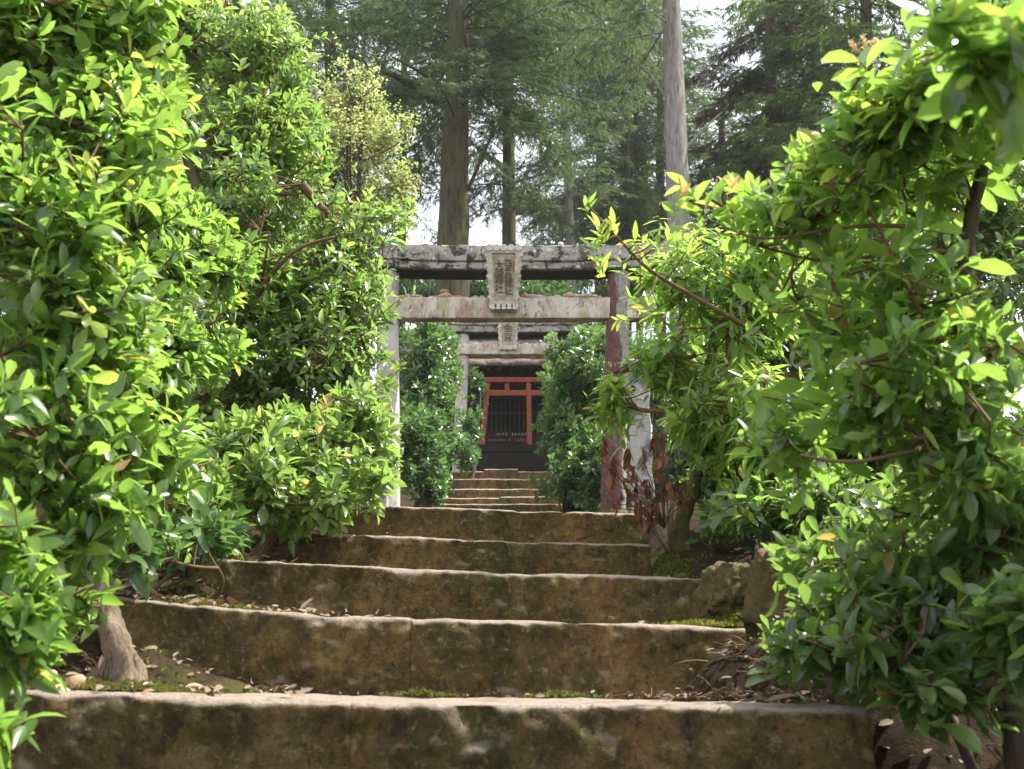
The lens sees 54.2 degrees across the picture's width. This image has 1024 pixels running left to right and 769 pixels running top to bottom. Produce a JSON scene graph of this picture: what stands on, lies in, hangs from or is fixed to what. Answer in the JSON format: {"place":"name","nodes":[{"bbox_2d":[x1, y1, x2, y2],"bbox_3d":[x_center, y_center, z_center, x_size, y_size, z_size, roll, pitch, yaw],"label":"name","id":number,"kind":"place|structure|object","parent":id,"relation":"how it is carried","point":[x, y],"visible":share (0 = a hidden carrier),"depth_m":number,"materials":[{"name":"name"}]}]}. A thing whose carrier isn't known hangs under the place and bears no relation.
{"place":"outdoors","nodes":[
{"label":"outdoors","id":0,"kind":"place"},
{"bbox_2d":[1,0,1023,449],"label":"sky","id":1,"kind":"structure","parent":0,"point":[478,235],"materials":[{"name":"white"}]},
{"bbox_2d":[4,425,1023,768],"bbox_3d":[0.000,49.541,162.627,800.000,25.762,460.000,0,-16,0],"label":"ground","id":2,"kind":"structure","parent":0,"point":[892,735],"depth_m":2.25,"materials":[{"name":"soil"}]},
{"bbox_2d":[0,697,39,768],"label":"sprig","id":3,"kind":"object","parent":2,"relation":"on","point":[19,734],"visible":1,"depth_m":1.37,"materials":[{"name":"green plant"}]},
{"bbox_2d":[0,88,210,473],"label":"broadleaf shrub","id":4,"kind":"object","parent":2,"relation":"on","point":[184,176],"depth_m":6.02,"materials":[{"name":"green plant"}]},
{"bbox_2d":[0,0,211,720],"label":"broadleaf shrub","id":5,"kind":"object","parent":2,"relation":"on","point":[88,167],"visible":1,"depth_m":1.87,"materials":[{"name":"green plant"}]},
{"bbox_2d":[2,14,262,584],"bbox_3d":[-1.215,-0.379,3.159,0.807,2.132,1.186,0,-16,0],"label":"broadleaf shrub","id":6,"kind":"object","parent":2,"relation":"on","point":[208,258],"visible":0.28,"depth_m":3.08,"materials":[{"name":"green plant"}]},
{"bbox_2d":[108,486,252,599],"bbox_3d":[-0.953,0.460,2.761,0.369,0.439,0.676,0,-16,0],"label":"shrub","id":7,"kind":"object","parent":2,"relation":"on","point":[209,532],"visible":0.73,"depth_m":2.84,"materials":[{"name":"green plant"}]},
{"bbox_2d":[178,0,385,234],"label":"cedar tree","id":8,"kind":"object","parent":2,"relation":"on","point":[235,3],"visible":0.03,"depth_m":27.94,"materials":[{"name":"plant"}]},
{"bbox_2d":[170,364,406,560],"bbox_3d":[-0.798,0.340,3.771,1.313,0.929,0.849,14,-22,-40],"label":"shrub","id":9,"kind":"object","parent":2,"relation":"on","point":[282,473],"visible":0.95,"depth_m":3.65,"materials":[{"name":"green plant"}]},
{"bbox_2d":[165,0,418,470],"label":"broadleaf shrub","id":10,"kind":"object","parent":2,"relation":"on","point":[259,153],"visible":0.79,"depth_m":4.88,"materials":[{"name":"green plant"}]},
{"bbox_2d":[186,0,476,393],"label":"cedar tree","id":11,"kind":"object","parent":2,"relation":"on","point":[304,9],"visible":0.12,"depth_m":30.16,"materials":[{"name":"green plant"}]},
{"bbox_2d":[288,32,426,479],"bbox_3d":[-2.155,-1.624,12.993,2.059,6.506,1.673,0,-16,0],"label":"maple tree","id":12,"kind":"object","parent":2,"relation":"on","point":[362,117],"visible":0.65,"depth_m":13.33,"materials":[{"name":"green plant"}]},
{"bbox_2d":[367,405,392,505],"bbox_3d":[-1.093,0.714,8.132,0.208,1.086,0.208,0,-16,0],"label":"stone post","id":13,"kind":"object","parent":2,"relation":"on","point":[385,500],"visible":0.08,"depth_m":7.99,"materials":[{"name":"grey stone"}]},
{"bbox_2d":[24,538,760,697],"bbox_3d":[-0.124,0.882,5.357,1.895,1.438,6.865,0,-16,0],"label":"moss","id":14,"kind":"object","parent":2,"relation":"on","point":[735,620],"visible":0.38,"depth_m":2.69,"materials":[{"name":"green plant"}]},
{"bbox_2d":[295,0,502,422],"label":"cedar tree","id":15,"kind":"object","parent":2,"relation":"on","point":[433,183],"visible":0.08,"depth_m":37.02,"materials":[{"name":"green plant"}]},
{"bbox_2d":[116,596,745,699],"bbox_3d":[-0.216,0.814,2.836,1.610,0.371,0.740,0,-16,0],"label":"stone step","id":16,"kind":"object","parent":2,"relation":"on","point":[362,655],"visible":0.55,"depth_m":2.51,"materials":[{"name":"stone"}]},
{"bbox_2d":[399,322,469,507],"bbox_3d":[-1.059,0.327,11.745,1.150,2.954,3.505,0,-16,0],"label":"broadleaf shrub","id":17,"kind":"object","parent":2,"relation":"on","point":[430,379],"visible":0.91,"depth_m":11.07,"materials":[{"name":"green plant"}]},
{"bbox_2d":[2,687,875,768],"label":"stone step","id":18,"kind":"object","parent":2,"relation":"on","point":[93,729],"visible":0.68,"depth_m":1.84,"materials":[{"name":"stone"}]},
{"bbox_2d":[56,684,70,690],"bbox_3d":[-0.873,0.590,1.933,0.035,0.021,0.028,-3,-17,11],"label":"round pebble","id":19,"kind":"object","parent":18,"relation":"on","point":[61,689],"visible":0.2,"depth_m":1.92,"materials":[{"name":"stone"}]},
{"bbox_2d":[65,674,85,689],"bbox_3d":[-0.858,0.586,1.966,0.039,0.030,0.032,0,-16,0],"label":"round pebble","id":20,"kind":"object","parent":18,"relation":"on","point":[74,680],"visible":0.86,"depth_m":1.96,"materials":[{"name":"beige stone"}]},
{"bbox_2d":[186,683,204,687],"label":"fallen leaf","id":21,"kind":"object","parent":18,"relation":"on","point":[193,685],"visible":0.9,"depth_m":2.01,"materials":[{"name":"beige plant"}]},
{"bbox_2d":[398,278,488,326],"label":"broadleaf shrub","id":22,"kind":"object","parent":2,"relation":"on","point":[477,288],"visible":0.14,"depth_m":23.07,"materials":[{"name":"green plant"}]},
{"bbox_2d":[188,556,702,624],"bbox_3d":[-0.171,0.811,3.438,1.704,0.368,0.691,0,-16,0],"label":"stone step","id":23,"kind":"object","parent":2,"relation":"on","point":[418,594],"visible":0.38,"depth_m":3.14,"materials":[{"name":"stone"}]},
{"bbox_2d":[290,0,613,119],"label":"cedar tree","id":24,"kind":"object","parent":2,"relation":"on","point":[304,22],"visible":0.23,"depth_m":28.44,"materials":[{"name":"green plant"}]},
{"bbox_2d":[261,529,650,575],"bbox_3d":[-0.211,0.796,4.019,1.453,0.349,0.692,0,-16,0],"label":"stone step","id":25,"kind":"object","parent":2,"relation":"on","point":[418,552],"visible":0.34,"depth_m":3.73,"materials":[{"name":"stone"}]},
{"bbox_2d":[300,0,620,297],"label":"cedar tree","id":26,"kind":"object","parent":2,"relation":"on","point":[453,104],"visible":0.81,"depth_m":22.72,"materials":[{"name":"green plant"}]},
{"bbox_2d":[448,363,490,478],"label":"broadleaf shrub","id":27,"kind":"object","parent":2,"relation":"on","point":[470,452],"visible":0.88,"depth_m":15.11,"materials":[{"name":"green plant"}]},
{"bbox_2d":[336,506,640,543],"bbox_3d":[-0.107,0.803,4.691,1.320,0.348,0.892,0,-16,0],"label":"stone step","id":28,"kind":"object","parent":2,"relation":"on","point":[468,524],"visible":0.46,"depth_m":4.31,"materials":[{"name":"stone"}]},
{"bbox_2d":[438,496,558,503],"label":"stone step","id":29,"kind":"object","parent":2,"relation":"on","point":[516,500],"visible":0.3,"depth_m":13.41,"materials":[{"name":"stone"}]},
{"bbox_2d":[448,479,549,488],"bbox_3d":[-0.167,1.617,14.736,1.580,0.364,0.610,0,-16,0],"label":"stone step","id":30,"kind":"object","parent":2,"relation":"on","point":[489,484],"visible":0.27,"depth_m":14.49,"materials":[{"name":"stone"}]},
{"bbox_2d":[446,489,554,497],"bbox_3d":[-0.168,1.704,14.189,1.647,0.364,0.613,0,-16,0],"label":"stone step","id":31,"kind":"object","parent":2,"relation":"on","point":[477,493],"visible":0.28,"depth_m":13.94,"materials":[{"name":"stone"}]},
{"bbox_2d":[450,469,551,479],"bbox_3d":[-0.166,1.552,15.331,1.535,0.396,0.712,0,-16,0],"label":"stone step","id":32,"kind":"object","parent":2,"relation":"on","point":[502,474],"visible":0.3,"depth_m":15.04,"materials":[{"name":"stone"}]},
{"bbox_2d":[440,504,562,511],"bbox_3d":[-0.154,1.788,13.100,1.695,0.363,0.663,0,-16,0],"label":"stone step","id":33,"kind":"object","parent":2,"relation":"on","point":[534,507],"visible":0.32,"depth_m":12.84,"materials":[{"name":"stone"}]},
{"bbox_2d":[401,330,605,471],"bbox_3d":[-0.036,0.632,18.560,4.100,3.730,4.450,0,-16,0],"label":"wooden shrine","id":34,"kind":"object","parent":2,"relation":"on","point":[505,446],"visible":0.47,"depth_m":17.86,"materials":[{"name":"brown wood"}]},
{"bbox_2d":[477,401,542,439],"bbox_3d":[-0.036,0.799,18.057,1.200,1.040,0.080,0,-16,0],"label":"door","id":35,"kind":"structure","parent":34,"relation":"in","point":[502,415],"depth_m":18.13,"materials":[{"name":"brown wood"}]},
{"bbox_2d":[320,237,701,512],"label":"stone gate","id":36,"kind":"structure","parent":2,"relation":"on","point":[503,270],"depth_m":10.08,"materials":[{"name":"grey stone"}]},
{"bbox_2d":[439,292,451,297],"bbox_3d":[-0.681,-0.901,10.175,0.136,0.076,0.100,0,-16,0],"label":"flat stone","id":37,"kind":"object","parent":36,"relation":"on","point":[444,294],"visible":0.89,"depth_m":10.14,"materials":[{"name":"beige stone"}]},
{"bbox_2d":[439,289,448,293],"bbox_3d":[-0.689,-0.946,10.186,0.104,0.046,0.075,0,-16,0],"label":"flat stone","id":38,"kind":"object","parent":37,"relation":"on","point":[443,291],"visible":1,"depth_m":10.16,"materials":[{"name":"beige stone"}]},
{"bbox_2d":[521,293,528,297],"bbox_3d":[0.137,-0.899,10.136,0.080,0.051,0.066,8,-18,-26],"label":"stone","id":39,"kind":"object","parent":36,"relation":"on","point":[524,295],"visible":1,"depth_m":10.11,"materials":[{"name":"beige stone"}]},
{"bbox_2d":[528,294,536,297],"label":"stone","id":40,"kind":"object","parent":36,"relation":"on","point":[532,296],"visible":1,"depth_m":10.11,"materials":[{"name":"beige stone"}]},
{"bbox_2d":[562,293,572,297],"bbox_3d":[0.571,-0.899,10.169,0.128,0.069,0.088,8,-18,-25],"label":"stone","id":41,"kind":"object","parent":36,"relation":"on","point":[568,295],"visible":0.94,"depth_m":10.14,"materials":[{"name":"beige stone"}]},
{"bbox_2d":[480,377,545,443],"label":"red gate","id":42,"kind":"structure","parent":2,"relation":"on","point":[528,392],"depth_m":17.55,"materials":[{"name":"paint"}]},
{"bbox_2d":[434,322,591,479],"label":"stone gate","id":43,"kind":"structure","parent":2,"relation":"on","point":[507,335],"depth_m":16.12,"materials":[{"name":"grey stone"}]},
{"bbox_2d":[30,505,996,768],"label":"leaf litter","id":44,"kind":"object","parent":2,"relation":"on","point":[778,697],"visible":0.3,"depth_m":2.30,"materials":[{"name":"brown plant"}]},
{"bbox_2d":[385,0,649,245],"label":"cedar tree","id":45,"kind":"object","parent":2,"relation":"on","point":[508,228],"visible":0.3,"depth_m":27.89,"materials":[{"name":"green plant"}]},
{"bbox_2d":[180,47,926,295],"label":"woodland","id":46,"kind":"object","parent":2,"relation":"on","point":[582,285],"visible":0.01,"depth_m":47.40,"materials":[{"name":"green plant"}]},
{"bbox_2d":[469,0,663,291],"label":"cedar tree","id":47,"kind":"object","parent":2,"relation":"on","point":[568,197],"visible":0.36,"depth_m":32.53,"materials":[{"name":"green plant"}]},
{"bbox_2d":[526,322,629,512],"bbox_3d":[0.823,0.425,11.481,1.350,2.492,2.753,0,-16,0],"label":"broadleaf shrub","id":48,"kind":"object","parent":2,"relation":"on","point":[566,429],"visible":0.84,"depth_m":10.90,"materials":[{"name":"green plant"}]},
{"bbox_2d":[519,279,653,327],"bbox_3d":[1.594,0.103,23.068,4.032,6.078,2.175,-3,-17,11],"label":"broadleaf shrub","id":49,"kind":"object","parent":2,"relation":"on","point":[535,289],"visible":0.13,"depth_m":23.41,"materials":[{"name":"green plant"}]},
{"bbox_2d":[485,3,711,327],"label":"cedar tree","id":50,"kind":"object","parent":2,"relation":"on","point":[585,233],"visible":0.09,"depth_m":40.91,"materials":[{"name":"green plant"}]},
{"bbox_2d":[492,0,721,443],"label":"cedar tree","id":51,"kind":"object","parent":2,"relation":"on","point":[673,91],"visible":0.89,"depth_m":19.91,"materials":[{"name":"grey plant"}]},
{"bbox_2d":[620,359,654,519],"bbox_3d":[0.996,0.509,7.775,0.240,1.417,0.242,0,-16,0],"label":"stone post","id":52,"kind":"object","parent":2,"relation":"on","point":[639,442],"visible":0.35,"depth_m":7.73,"materials":[{"name":"grey stone"}]},
{"bbox_2d":[550,0,726,349],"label":"cedar tree","id":53,"kind":"object","parent":2,"relation":"on","point":[628,146],"visible":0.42,"depth_m":35.33,"materials":[{"name":"green plant"}]},
{"bbox_2d":[556,0,721,350],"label":"cedar tree","id":54,"kind":"object","parent":2,"relation":"on","point":[614,162],"visible":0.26,"depth_m":36.33,"materials":[{"name":"green plant"}]},
{"bbox_2d":[600,430,693,556],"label":"withered twigs","id":55,"kind":"object","parent":2,"relation":"on","point":[647,511],"visible":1,"depth_m":3.73,"materials":[{"name":"brown plant"}]},
{"bbox_2d":[603,317,729,492],"bbox_3d":[2.300,0.077,13.110,2.755,2.990,2.757,0,-16,0],"label":"broadleaf shrub","id":56,"kind":"object","parent":2,"relation":"on","point":[673,469],"visible":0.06,"depth_m":12.52,"materials":[{"name":"green plant"}]},
{"bbox_2d":[574,10,760,452],"bbox_3d":[6.244,-4.883,38.903,8.019,21.030,8.486,0,-16,0],"label":"cedar tree","id":57,"kind":"object","parent":2,"relation":"on","point":[660,178],"visible":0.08,"depth_m":39.63,"materials":[{"name":"green plant"}]},
{"bbox_2d":[577,172,830,557],"bbox_3d":[0.624,-0.103,3.643,1.103,1.385,1.436,-12,-21,36],"label":"drooping tree","id":58,"kind":"object","parent":2,"relation":"on","point":[685,276],"visible":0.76,"depth_m":3.84,"materials":[{"name":"green plant"}]},
{"bbox_2d":[693,561,751,617],"bbox_3d":[0.635,0.605,2.930,0.192,0.176,0.233,0,-16,0],"label":"mossy rock","id":59,"kind":"object","parent":2,"relation":"on","point":[722,587],"visible":0.63,"depth_m":2.85,"materials":[{"name":"stone"}]},
{"bbox_2d":[653,87,800,408],"bbox_3d":[7.095,-3.331,31.900,5.197,14.998,5.261,0,-16,0],"label":"cedar tree","id":60,"kind":"object","parent":2,"relation":"on","point":[721,134],"visible":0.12,"depth_m":32.98,"materials":[{"name":"green plant"}]},
{"bbox_2d":[684,0,854,374],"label":"cedar tree","id":61,"kind":"object","parent":2,"relation":"on","point":[727,103],"visible":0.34,"depth_m":23.94,"materials":[{"name":"green plant"}]},
{"bbox_2d":[743,547,801,634],"bbox_3d":[0.721,0.586,2.696,0.185,0.294,0.209,0,-16,0],"label":"mossy rock","id":62,"kind":"object","parent":2,"relation":"on","point":[759,596],"visible":0.34,"depth_m":2.64,"materials":[{"name":"stone"}]},
{"bbox_2d":[604,604,1001,768],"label":"twig litter","id":63,"kind":"object","parent":2,"relation":"on","point":[740,691],"visible":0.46,"depth_m":2.20,"materials":[{"name":"brown plant"}]},
{"bbox_2d":[691,0,922,381],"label":"cedar tree","id":64,"kind":"object","parent":2,"relation":"on","point":[744,26],"visible":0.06,"depth_m":26.16,"materials":[{"name":"green plant"}]},
{"bbox_2d":[647,0,1023,768],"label":"broadleaf shrub","id":65,"kind":"object","parent":2,"relation":"on","point":[893,146],"visible":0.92,"depth_m":1.79,"materials":[{"name":"green plant"}]},
{"bbox_2d":[677,364,1022,552],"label":"shrub","id":66,"kind":"object","parent":2,"relation":"on","point":[750,509],"visible":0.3,"depth_m":3.22,"materials":[{"name":"green plant"}]},
{"bbox_2d":[685,65,1023,486],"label":"broadleaf shrub","id":67,"kind":"object","parent":2,"relation":"on","point":[999,231],"visible":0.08,"depth_m":5.80,"materials":[{"name":"green plant"}]},
{"bbox_2d":[704,0,1019,330],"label":"cedar tree","id":68,"kind":"object","parent":2,"relation":"on","point":[864,20],"visible":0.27,"depth_m":21.89,"materials":[{"name":"green plant"}]},
{"bbox_2d":[745,443,1023,768],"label":"shrub","id":69,"kind":"object","parent":2,"relation":"on","point":[917,630],"visible":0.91,"depth_m":1.72,"materials":[{"name":"green plant"}]},
{"bbox_2d":[891,0,1023,238],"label":"broadleaf shrub","id":70,"kind":"object","parent":2,"relation":"on","point":[975,67],"visible":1,"depth_m":1.08,"materials":[{"name":"green plant"}]}
]}

